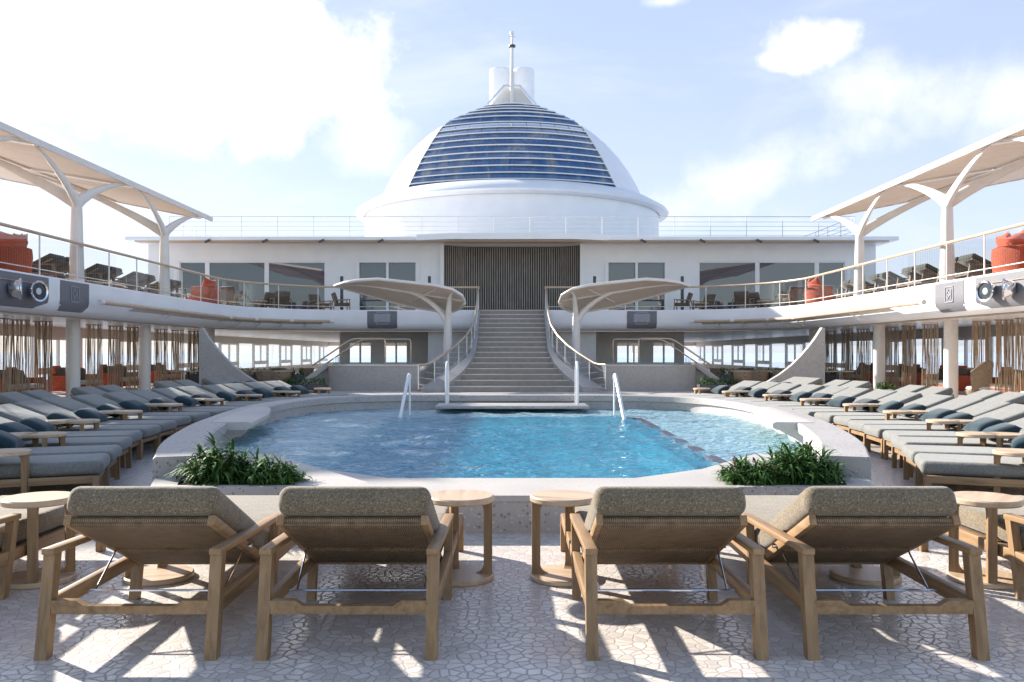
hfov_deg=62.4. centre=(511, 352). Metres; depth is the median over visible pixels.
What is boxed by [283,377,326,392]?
planter
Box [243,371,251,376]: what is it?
barrel chair
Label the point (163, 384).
sun lounger
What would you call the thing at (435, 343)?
stair pier
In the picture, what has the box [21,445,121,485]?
sun lounger
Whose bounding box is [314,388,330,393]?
side table
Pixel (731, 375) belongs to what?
barrel chair
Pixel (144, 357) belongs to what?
deck pillar
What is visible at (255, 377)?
barrel chair
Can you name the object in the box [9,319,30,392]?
string curtain
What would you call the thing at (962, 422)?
side table
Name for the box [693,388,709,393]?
side table
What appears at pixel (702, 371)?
spa steps
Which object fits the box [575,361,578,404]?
post
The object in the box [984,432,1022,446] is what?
side table
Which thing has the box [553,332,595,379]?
stair pier
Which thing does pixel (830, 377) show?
hedge planter
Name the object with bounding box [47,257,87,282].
sun lounger
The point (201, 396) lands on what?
navy pillow
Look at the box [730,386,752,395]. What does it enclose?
navy pillow
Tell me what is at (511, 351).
grand staircase
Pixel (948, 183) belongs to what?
gallery canopy
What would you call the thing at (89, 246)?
gallery railing
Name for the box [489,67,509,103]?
funnel
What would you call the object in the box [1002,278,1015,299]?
spot lamp
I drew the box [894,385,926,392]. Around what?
sun lounger
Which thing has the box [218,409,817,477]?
pool water
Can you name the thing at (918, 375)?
lounge sofa
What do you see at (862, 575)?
side table
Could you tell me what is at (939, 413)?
navy pillow
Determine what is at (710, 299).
armchair
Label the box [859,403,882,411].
side table
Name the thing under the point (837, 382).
sun lounger
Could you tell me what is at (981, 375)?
back chair
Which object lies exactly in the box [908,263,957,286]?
sun lounger
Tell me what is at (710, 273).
window
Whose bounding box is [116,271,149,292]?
sun lounger
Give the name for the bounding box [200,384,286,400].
sun lounger
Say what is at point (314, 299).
armchair
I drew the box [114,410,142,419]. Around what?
side table
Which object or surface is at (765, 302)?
coffee table
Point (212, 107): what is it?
sky
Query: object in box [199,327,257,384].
sail screen
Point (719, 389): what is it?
navy pillow
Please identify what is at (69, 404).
sun lounger
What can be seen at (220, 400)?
side table
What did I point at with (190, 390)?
sun lounger
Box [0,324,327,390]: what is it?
window wall
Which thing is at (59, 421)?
side table
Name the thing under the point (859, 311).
timber awning bar
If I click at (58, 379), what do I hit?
lounge sofa
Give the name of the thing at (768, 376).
barrel chair
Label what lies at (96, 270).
sun lounger
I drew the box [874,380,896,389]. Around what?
potted plant
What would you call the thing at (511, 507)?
swimming pool
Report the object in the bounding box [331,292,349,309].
armchair
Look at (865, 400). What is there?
navy pillow
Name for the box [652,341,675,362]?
glazed door
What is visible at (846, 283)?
sun lounger
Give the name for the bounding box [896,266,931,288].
sun lounger
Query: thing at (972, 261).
sun lounger
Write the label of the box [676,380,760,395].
sun lounger
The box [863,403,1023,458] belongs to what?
sun lounger
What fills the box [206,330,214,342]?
deck pillar
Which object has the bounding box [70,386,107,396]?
sun lounger
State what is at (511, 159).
glazed dome
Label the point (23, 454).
side table
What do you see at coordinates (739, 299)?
armchair
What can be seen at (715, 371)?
barrel chair
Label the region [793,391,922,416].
sun lounger
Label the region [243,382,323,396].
sun lounger
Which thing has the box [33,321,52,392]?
string curtain
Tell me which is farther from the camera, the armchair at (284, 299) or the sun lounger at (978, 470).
the armchair at (284, 299)
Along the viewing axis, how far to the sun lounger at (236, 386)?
19.49 m
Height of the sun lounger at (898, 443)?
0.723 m
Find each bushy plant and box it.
[234,452,312,485]
[709,452,791,485]
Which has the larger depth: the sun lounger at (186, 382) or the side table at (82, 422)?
the sun lounger at (186, 382)
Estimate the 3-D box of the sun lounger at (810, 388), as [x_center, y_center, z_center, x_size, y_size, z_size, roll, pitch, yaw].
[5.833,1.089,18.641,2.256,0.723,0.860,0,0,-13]
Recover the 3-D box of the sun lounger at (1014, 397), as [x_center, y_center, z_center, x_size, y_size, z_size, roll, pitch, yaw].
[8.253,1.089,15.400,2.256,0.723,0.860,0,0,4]
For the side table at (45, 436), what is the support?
on the deck floor
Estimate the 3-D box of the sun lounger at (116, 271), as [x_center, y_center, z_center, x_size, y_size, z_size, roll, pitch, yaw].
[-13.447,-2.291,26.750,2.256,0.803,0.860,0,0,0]
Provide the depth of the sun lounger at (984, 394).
16.05 m
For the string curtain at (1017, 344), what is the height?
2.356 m
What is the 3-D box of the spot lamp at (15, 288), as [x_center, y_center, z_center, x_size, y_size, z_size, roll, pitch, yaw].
[-11.354,-1.450,19.303,0.260,0.520,0.520,0,0,-29]
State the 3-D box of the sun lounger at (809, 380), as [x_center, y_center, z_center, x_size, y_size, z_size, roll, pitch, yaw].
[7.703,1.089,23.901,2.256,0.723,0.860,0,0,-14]
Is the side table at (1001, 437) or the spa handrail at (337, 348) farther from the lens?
the spa handrail at (337, 348)
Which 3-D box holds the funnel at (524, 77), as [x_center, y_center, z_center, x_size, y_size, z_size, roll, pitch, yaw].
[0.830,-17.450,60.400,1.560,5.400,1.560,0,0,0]
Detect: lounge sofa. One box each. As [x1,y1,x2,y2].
[0,367,43,392]
[49,366,102,390]
[103,364,136,386]
[151,363,178,382]
[845,363,872,382]
[890,364,925,386]
[921,365,970,390]
[991,367,1023,392]
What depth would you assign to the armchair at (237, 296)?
37.88 m
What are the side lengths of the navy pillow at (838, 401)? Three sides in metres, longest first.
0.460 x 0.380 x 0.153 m
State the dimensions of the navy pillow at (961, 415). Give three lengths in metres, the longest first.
0.460 x 0.380 x 0.153 m
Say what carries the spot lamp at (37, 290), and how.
attached to the gallery deck
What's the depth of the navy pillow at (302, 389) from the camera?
20.99 m
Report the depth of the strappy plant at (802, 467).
7.03 m
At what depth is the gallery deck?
31.49 m
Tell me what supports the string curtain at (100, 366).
hanging from the gallery deck
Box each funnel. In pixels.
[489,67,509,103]
[514,67,534,103]
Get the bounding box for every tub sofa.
[0,231,32,272]
[184,277,219,303]
[804,277,839,303]
[991,229,1023,272]
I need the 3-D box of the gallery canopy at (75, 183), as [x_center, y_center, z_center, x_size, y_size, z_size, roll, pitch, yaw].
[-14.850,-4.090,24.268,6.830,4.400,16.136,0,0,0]
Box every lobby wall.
[340,333,427,363]
[596,333,683,363]
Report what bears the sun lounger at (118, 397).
on the deck floor
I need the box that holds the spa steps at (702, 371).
[687,362,724,387]
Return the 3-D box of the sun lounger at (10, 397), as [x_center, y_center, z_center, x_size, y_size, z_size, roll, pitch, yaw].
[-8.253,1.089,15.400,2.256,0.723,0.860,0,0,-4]
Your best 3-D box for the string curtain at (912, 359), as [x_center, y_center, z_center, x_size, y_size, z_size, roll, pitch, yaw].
[14.512,0.213,30.912,0.532,2.356,0.217,0,0,25]
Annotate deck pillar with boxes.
[66,320,79,397]
[139,325,150,389]
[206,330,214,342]
[809,330,817,342]
[873,325,884,389]
[944,320,957,397]
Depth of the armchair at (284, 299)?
38.41 m
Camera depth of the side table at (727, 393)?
19.74 m
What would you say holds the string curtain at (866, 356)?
hanging from the gallery deck
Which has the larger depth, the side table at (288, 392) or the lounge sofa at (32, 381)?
the lounge sofa at (32, 381)
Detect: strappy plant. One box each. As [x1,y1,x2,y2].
[164,430,271,486]
[760,440,855,485]
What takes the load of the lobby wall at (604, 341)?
on the deck floor
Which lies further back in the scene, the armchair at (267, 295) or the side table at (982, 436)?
the armchair at (267, 295)
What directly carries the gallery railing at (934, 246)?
on the gallery deck
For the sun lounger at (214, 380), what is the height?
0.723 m
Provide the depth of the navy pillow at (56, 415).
11.59 m
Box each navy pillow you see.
[0,422,36,440]
[0,430,25,448]
[18,417,56,431]
[45,411,75,426]
[73,408,108,421]
[95,404,121,417]
[118,400,150,411]
[149,398,176,409]
[174,395,199,405]
[189,394,217,403]
[215,391,236,400]
[235,390,257,399]
[251,388,273,397]
[273,386,294,395]
[289,385,308,393]
[710,385,729,393]
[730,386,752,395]
[747,388,767,396]
[768,390,792,398]
[788,391,812,401]
[805,393,832,403]
[826,396,856,406]
[849,398,880,409]
[877,400,904,413]
[899,403,926,416]
[919,408,956,421]
[942,412,974,426]
[962,417,1007,431]
[981,422,1022,440]
[1010,434,1023,448]
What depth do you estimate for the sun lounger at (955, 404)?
13.52 m
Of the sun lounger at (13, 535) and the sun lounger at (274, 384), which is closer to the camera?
the sun lounger at (13, 535)
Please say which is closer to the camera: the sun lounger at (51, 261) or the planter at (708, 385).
the sun lounger at (51, 261)
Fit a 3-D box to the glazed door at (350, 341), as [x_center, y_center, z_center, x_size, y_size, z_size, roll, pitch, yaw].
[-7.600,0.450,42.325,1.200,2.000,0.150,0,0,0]
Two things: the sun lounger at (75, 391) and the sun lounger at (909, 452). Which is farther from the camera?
the sun lounger at (75, 391)
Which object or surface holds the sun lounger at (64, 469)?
on the deck floor
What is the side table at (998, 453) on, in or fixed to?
on the deck floor
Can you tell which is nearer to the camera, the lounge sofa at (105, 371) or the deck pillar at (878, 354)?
the deck pillar at (878, 354)
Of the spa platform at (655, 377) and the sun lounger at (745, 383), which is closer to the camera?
the sun lounger at (745, 383)
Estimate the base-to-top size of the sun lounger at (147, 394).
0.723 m
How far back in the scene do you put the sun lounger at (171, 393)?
16.88 m
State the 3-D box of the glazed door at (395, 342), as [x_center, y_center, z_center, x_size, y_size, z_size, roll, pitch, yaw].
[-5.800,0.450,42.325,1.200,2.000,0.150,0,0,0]
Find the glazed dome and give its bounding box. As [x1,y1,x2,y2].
[355,102,668,234]
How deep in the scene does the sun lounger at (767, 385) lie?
20.39 m
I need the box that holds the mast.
[487,31,536,103]
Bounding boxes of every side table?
[0,448,31,493]
[0,491,76,589]
[11,432,38,446]
[25,431,66,446]
[44,419,76,428]
[66,419,99,430]
[99,410,122,418]
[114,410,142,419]
[122,564,194,586]
[145,403,167,409]
[158,403,182,431]
[202,398,223,405]
[234,394,250,399]
[242,394,262,400]
[282,391,300,396]
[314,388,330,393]
[430,490,493,586]
[530,490,593,586]
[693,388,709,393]
[722,391,739,396]
[735,390,749,396]
[763,394,782,400]
[777,394,793,400]
[800,398,821,405]
[815,398,833,405]
[829,564,901,586]
[843,403,867,434]
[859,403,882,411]
[883,410,910,419]
[908,410,928,419]
[926,419,960,430]
[947,491,1023,589]
[948,419,974,430]
[956,431,997,446]
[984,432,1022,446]
[992,448,1023,495]
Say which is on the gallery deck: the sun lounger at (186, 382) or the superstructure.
the superstructure
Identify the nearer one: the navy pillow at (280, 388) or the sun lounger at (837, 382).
the navy pillow at (280, 388)
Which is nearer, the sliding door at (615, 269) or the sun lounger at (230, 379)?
the sun lounger at (230, 379)
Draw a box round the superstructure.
[125,233,898,309]
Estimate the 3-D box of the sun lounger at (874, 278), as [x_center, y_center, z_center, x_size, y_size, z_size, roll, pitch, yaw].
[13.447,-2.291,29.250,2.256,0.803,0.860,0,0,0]
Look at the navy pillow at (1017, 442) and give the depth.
8.80 m
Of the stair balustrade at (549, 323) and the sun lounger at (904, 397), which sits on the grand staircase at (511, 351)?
the stair balustrade at (549, 323)
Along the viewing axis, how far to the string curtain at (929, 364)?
29.27 m
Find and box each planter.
[185,366,305,383]
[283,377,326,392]
[697,376,740,392]
[718,367,839,383]
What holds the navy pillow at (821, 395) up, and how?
on the sun lounger at (853, 392)
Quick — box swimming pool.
[151,394,872,532]
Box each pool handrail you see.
[398,373,410,417]
[445,361,448,404]
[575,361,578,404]
[613,373,625,418]
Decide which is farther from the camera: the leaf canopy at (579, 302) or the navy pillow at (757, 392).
the leaf canopy at (579, 302)
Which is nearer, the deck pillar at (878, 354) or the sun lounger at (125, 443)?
the sun lounger at (125, 443)
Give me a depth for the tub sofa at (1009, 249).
20.68 m
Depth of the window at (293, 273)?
42.60 m
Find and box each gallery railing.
[0,222,478,309]
[545,222,1023,309]
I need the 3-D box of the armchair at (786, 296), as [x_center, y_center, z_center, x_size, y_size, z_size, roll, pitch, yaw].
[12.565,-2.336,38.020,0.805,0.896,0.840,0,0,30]
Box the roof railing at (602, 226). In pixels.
[169,216,854,235]
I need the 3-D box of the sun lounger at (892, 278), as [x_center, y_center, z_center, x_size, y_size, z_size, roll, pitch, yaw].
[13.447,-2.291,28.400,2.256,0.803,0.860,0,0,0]
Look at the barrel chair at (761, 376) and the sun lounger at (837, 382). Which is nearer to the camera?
the sun lounger at (837, 382)
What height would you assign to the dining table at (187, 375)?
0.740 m
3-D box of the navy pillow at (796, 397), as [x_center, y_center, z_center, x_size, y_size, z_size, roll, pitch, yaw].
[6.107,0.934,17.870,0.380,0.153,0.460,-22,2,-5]
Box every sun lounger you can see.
[0,391,37,404]
[0,403,160,458]
[0,417,142,467]
[0,453,109,487]
[0,495,105,599]
[13,400,176,451]
[21,389,60,399]
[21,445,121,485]
[23,436,132,477]
[32,253,68,277]
[34,486,295,660]
[41,396,190,436]
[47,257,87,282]
[66,263,115,286]
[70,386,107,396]
[71,394,210,424]
[92,266,127,288]
[97,385,129,392]
[102,391,230,416]
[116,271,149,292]
[127,389,243,409]
[129,274,158,292]
[144,279,178,297]
[150,381,182,390]
[151,387,252,405]
[170,280,187,298]
[173,380,201,385]
[175,386,270,403]
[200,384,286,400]
[201,377,229,384]
[218,377,243,382]
[222,383,307,398]
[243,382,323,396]
[255,486,463,660]
[263,380,347,395]
[560,486,768,660]
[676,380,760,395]
[700,382,780,396]
[716,383,801,398]
[728,486,989,660]
[737,384,824,400]
[753,386,848,403]
[771,387,871,405]
[780,389,896,409]
[781,377,805,382]
[793,377,822,384]
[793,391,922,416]
[814,394,954,424]
[823,380,850,385]
[833,397,984,436]
[836,280,853,298]
[841,381,872,390]
[845,279,879,297]
[848,400,1011,451]
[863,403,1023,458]
[865,274,894,292]
[874,271,907,292]
[883,418,1023,467]
[891,430,1023,477]
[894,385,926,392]
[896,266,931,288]
[902,440,1011,485]
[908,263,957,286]
[914,453,1023,487]
[916,386,953,396]
[918,495,1023,599]
[936,257,976,282]
[955,253,991,277]
[963,389,1002,399]
[986,391,1023,404]
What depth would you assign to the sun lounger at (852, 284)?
30.92 m
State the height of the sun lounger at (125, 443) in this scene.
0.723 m
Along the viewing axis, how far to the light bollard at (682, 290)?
40.45 m
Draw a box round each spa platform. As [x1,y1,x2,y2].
[328,363,433,390]
[590,363,695,390]
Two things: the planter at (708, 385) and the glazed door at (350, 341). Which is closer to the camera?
the planter at (708, 385)
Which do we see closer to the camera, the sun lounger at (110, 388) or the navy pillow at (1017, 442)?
the navy pillow at (1017, 442)
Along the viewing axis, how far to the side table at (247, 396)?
18.18 m
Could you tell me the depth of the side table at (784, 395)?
18.23 m
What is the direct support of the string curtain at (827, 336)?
hanging from the gallery deck
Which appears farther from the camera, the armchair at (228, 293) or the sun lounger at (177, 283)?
the armchair at (228, 293)
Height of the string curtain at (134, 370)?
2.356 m
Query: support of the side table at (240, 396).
on the deck floor
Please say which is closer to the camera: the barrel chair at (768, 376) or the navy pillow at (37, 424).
the navy pillow at (37, 424)
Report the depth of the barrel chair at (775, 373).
31.52 m
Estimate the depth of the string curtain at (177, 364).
36.58 m
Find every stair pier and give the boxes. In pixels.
[428,332,470,379]
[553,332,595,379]
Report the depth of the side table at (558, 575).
5.39 m
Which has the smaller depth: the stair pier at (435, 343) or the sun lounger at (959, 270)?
the sun lounger at (959, 270)
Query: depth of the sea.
3144.79 m
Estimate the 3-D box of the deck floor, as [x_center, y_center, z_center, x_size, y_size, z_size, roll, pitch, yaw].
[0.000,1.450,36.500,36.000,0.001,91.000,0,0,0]
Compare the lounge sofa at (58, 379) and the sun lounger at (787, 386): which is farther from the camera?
the lounge sofa at (58, 379)
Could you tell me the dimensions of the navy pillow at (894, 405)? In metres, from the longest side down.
0.460 x 0.380 x 0.153 m
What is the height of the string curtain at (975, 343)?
2.356 m
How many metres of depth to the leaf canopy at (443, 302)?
34.42 m
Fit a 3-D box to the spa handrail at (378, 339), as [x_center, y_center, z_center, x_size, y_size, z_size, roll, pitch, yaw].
[-6.218,-0.008,36.400,3.802,1.172,0.068,0,0,0]
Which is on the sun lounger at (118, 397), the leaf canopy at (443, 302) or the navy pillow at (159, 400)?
the navy pillow at (159, 400)
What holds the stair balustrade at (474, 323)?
on the grand staircase at (511, 351)
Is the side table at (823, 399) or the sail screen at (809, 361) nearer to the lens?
the side table at (823, 399)
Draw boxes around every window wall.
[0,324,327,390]
[696,324,1020,379]
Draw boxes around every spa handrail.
[312,338,385,365]
[327,338,411,362]
[612,338,696,362]
[638,338,711,365]
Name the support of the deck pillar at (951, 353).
on the deck floor
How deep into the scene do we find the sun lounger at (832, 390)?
17.91 m
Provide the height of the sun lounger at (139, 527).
0.783 m
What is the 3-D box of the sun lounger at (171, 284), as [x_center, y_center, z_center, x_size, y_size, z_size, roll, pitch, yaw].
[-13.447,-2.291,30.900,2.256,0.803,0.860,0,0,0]
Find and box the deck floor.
[0,368,1023,681]
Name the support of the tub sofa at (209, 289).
on the gallery deck
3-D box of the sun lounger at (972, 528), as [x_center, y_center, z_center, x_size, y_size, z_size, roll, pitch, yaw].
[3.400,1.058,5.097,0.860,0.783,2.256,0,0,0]
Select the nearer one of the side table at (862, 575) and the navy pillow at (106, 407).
the side table at (862, 575)
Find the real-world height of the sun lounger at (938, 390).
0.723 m
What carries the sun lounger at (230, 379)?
on the deck floor
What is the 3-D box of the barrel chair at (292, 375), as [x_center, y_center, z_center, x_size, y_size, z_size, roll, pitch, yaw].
[-8.804,1.071,33.025,0.659,0.762,0.610,0,0,-10]
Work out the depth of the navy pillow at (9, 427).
9.84 m
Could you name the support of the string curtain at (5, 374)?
hanging from the gallery deck
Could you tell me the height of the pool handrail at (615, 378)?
1.081 m
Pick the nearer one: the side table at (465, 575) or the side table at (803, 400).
the side table at (465, 575)
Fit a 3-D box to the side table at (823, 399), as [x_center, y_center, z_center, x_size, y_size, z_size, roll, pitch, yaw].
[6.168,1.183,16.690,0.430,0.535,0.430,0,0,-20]
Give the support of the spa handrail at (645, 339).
on the spa platform at (655, 377)
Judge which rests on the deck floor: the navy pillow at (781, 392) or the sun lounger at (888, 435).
the sun lounger at (888, 435)
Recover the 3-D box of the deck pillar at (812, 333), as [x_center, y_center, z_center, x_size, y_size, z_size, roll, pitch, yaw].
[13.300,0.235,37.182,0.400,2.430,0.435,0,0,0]
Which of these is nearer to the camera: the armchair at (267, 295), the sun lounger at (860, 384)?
the sun lounger at (860, 384)
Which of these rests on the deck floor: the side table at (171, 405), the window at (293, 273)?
the side table at (171, 405)
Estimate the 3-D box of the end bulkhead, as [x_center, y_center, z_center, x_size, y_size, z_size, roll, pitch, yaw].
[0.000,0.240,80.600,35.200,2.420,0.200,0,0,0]
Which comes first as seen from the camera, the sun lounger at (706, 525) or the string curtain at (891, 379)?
the sun lounger at (706, 525)
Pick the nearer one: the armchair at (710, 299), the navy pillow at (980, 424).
the navy pillow at (980, 424)
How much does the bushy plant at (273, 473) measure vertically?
0.370 m
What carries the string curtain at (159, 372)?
hanging from the gallery deck
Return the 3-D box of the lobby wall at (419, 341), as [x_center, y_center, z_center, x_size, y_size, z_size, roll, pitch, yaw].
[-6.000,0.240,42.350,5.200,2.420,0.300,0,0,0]
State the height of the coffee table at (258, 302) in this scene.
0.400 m
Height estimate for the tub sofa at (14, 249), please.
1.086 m
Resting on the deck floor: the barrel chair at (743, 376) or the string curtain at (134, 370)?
the barrel chair at (743, 376)
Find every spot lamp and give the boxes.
[8,278,21,299]
[27,280,47,301]
[976,280,996,301]
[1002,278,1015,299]
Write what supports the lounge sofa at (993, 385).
on the deck floor
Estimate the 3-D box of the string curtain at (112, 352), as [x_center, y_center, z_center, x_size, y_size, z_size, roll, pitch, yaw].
[-14.487,0.213,30.877,0.584,2.356,0.185,0,0,-25]
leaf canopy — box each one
[333,278,465,364]
[558,278,690,364]
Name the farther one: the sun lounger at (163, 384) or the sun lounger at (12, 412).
the sun lounger at (163, 384)
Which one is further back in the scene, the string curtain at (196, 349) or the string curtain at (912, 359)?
the string curtain at (196, 349)
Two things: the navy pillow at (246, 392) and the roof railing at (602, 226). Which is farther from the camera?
the roof railing at (602, 226)
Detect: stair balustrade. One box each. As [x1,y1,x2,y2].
[418,286,479,388]
[544,286,605,388]
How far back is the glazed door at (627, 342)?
42.25 m
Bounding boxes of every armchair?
[219,286,245,306]
[222,290,242,305]
[253,292,277,307]
[269,291,291,308]
[307,294,330,309]
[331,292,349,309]
[674,292,692,309]
[693,294,716,309]
[732,291,754,308]
[746,292,770,307]
[778,286,804,306]
[781,290,801,305]
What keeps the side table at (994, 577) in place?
on the deck floor
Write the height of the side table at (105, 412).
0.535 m
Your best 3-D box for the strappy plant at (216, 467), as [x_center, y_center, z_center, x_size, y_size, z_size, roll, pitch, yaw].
[-2.443,0.938,7.155,0.936,0.557,0.825,0,0,0]
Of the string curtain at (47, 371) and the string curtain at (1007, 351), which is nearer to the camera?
the string curtain at (1007, 351)
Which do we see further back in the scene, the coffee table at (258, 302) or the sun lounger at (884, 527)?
the coffee table at (258, 302)
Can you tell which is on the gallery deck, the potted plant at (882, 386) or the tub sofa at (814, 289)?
the tub sofa at (814, 289)
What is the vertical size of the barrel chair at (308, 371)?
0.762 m
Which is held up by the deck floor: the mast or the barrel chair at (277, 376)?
the barrel chair at (277, 376)
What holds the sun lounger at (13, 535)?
on the deck floor
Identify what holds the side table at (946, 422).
on the deck floor
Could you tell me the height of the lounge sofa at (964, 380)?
0.878 m
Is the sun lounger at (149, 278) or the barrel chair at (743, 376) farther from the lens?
the barrel chair at (743, 376)
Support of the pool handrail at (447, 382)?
on the swimming pool
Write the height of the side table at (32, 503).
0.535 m
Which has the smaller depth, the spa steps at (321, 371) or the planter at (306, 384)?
the planter at (306, 384)
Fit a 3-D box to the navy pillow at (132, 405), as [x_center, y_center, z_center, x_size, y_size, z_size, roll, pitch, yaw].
[-6.471,0.927,14.498,0.380,0.153,0.460,24,5,11]
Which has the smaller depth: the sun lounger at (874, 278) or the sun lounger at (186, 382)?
the sun lounger at (186, 382)
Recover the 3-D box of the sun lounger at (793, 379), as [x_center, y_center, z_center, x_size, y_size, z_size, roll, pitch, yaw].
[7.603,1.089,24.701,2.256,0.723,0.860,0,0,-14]
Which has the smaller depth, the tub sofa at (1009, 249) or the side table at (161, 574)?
the side table at (161, 574)
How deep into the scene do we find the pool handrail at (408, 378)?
15.62 m
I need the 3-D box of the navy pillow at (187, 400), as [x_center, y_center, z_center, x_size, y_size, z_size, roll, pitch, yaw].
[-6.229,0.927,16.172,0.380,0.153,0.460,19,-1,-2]
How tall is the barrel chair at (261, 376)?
0.762 m
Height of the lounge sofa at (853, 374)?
0.878 m
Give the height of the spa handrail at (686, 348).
1.172 m
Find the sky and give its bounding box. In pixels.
[0,0,1023,352]
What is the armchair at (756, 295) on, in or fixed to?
on the gallery deck
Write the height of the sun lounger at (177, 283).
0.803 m
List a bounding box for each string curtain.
[0,318,9,392]
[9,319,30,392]
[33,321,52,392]
[85,324,102,387]
[107,326,123,387]
[125,327,138,388]
[154,329,168,380]
[170,330,184,380]
[187,331,198,373]
[825,331,837,373]
[840,330,852,380]
[856,329,870,381]
[885,327,899,388]
[901,326,916,387]
[921,324,939,387]
[971,321,991,389]
[994,319,1014,392]
[1014,318,1023,391]
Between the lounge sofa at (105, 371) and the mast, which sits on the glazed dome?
the mast
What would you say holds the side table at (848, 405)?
on the deck floor
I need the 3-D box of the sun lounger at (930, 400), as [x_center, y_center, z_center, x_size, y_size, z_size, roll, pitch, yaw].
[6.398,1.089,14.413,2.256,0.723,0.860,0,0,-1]
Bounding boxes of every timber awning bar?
[97,299,333,328]
[690,299,926,328]
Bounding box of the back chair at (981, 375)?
[964,360,993,395]
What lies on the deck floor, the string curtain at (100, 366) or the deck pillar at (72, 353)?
the deck pillar at (72, 353)
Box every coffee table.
[250,300,267,306]
[756,300,773,306]
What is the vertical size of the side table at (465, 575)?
0.535 m
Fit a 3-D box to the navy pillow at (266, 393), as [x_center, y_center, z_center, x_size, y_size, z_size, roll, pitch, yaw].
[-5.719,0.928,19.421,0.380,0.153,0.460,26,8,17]
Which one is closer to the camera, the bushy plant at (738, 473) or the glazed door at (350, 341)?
the bushy plant at (738, 473)
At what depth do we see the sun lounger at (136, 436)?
10.98 m
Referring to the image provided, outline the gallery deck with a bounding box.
[0,268,1023,341]
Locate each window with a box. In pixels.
[180,262,324,309]
[699,262,843,309]
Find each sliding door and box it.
[355,259,418,309]
[605,259,668,309]
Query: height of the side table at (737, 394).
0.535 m
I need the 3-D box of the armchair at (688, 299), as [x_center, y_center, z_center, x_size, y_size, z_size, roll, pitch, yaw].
[8.037,-2.336,39.586,0.805,0.896,0.840,0,0,20]
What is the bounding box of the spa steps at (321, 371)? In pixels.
[298,362,336,387]
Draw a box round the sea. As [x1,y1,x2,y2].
[0,353,1021,376]
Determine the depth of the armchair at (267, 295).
39.09 m
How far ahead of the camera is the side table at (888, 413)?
13.14 m
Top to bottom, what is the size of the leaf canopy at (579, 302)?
3.441 m
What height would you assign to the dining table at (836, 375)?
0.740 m
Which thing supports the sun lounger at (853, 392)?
on the deck floor
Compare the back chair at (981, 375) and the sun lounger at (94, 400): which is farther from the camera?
the back chair at (981, 375)
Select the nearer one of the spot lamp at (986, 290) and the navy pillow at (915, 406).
the navy pillow at (915, 406)
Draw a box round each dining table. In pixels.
[169,371,198,379]
[825,371,854,379]
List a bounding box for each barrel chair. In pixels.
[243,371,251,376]
[253,370,270,380]
[256,371,272,381]
[272,371,290,381]
[278,370,294,381]
[299,368,313,376]
[710,368,723,376]
[729,370,745,383]
[733,371,751,382]
[751,371,767,381]
[753,370,770,379]
[772,371,780,376]
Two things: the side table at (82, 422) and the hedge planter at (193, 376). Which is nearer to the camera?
the side table at (82, 422)
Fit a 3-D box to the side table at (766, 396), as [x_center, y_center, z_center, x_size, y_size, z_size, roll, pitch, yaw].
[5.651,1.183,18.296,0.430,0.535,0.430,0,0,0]
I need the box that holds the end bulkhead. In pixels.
[328,342,695,364]
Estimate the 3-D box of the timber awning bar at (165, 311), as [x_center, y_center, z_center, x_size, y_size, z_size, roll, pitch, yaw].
[-10.754,-1.219,30.281,2.786,0.402,14.953,0,0,13]
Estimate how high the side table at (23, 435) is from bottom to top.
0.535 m
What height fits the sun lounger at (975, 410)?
0.723 m
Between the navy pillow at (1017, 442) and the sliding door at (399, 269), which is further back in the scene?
the sliding door at (399, 269)
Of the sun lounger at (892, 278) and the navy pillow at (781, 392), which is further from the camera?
the sun lounger at (892, 278)
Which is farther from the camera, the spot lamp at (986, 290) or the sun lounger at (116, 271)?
the sun lounger at (116, 271)
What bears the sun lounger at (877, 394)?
on the deck floor
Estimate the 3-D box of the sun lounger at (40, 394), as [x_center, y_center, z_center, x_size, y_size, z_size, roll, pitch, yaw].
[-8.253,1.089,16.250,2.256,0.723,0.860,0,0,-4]
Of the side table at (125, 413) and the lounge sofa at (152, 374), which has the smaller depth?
the side table at (125, 413)
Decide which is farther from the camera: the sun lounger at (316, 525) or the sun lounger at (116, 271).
the sun lounger at (116, 271)
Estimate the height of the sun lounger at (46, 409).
0.723 m
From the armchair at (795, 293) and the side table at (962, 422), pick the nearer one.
the side table at (962, 422)
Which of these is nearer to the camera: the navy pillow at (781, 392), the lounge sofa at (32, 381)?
the navy pillow at (781, 392)
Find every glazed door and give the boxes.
[348,341,371,362]
[386,341,407,362]
[616,341,637,362]
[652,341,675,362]
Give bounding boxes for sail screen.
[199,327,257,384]
[766,327,824,384]
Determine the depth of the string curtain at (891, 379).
32.27 m
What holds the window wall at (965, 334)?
on the deck floor
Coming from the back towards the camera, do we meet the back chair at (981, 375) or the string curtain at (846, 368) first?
the string curtain at (846, 368)
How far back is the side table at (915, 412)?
13.02 m
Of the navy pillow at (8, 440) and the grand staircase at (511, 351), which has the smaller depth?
the navy pillow at (8, 440)
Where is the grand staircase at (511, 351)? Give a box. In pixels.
[421,309,602,391]
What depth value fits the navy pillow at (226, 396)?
17.71 m
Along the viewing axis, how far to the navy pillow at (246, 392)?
18.52 m
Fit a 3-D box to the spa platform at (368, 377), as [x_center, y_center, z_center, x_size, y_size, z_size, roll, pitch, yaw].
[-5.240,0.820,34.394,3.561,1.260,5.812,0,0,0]
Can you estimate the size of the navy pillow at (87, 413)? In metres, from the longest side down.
0.460 x 0.380 x 0.153 m
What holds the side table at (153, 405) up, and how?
on the deck floor
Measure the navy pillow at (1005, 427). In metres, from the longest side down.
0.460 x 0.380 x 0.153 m
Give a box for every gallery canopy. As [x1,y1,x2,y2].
[0,121,212,295]
[811,121,1023,295]

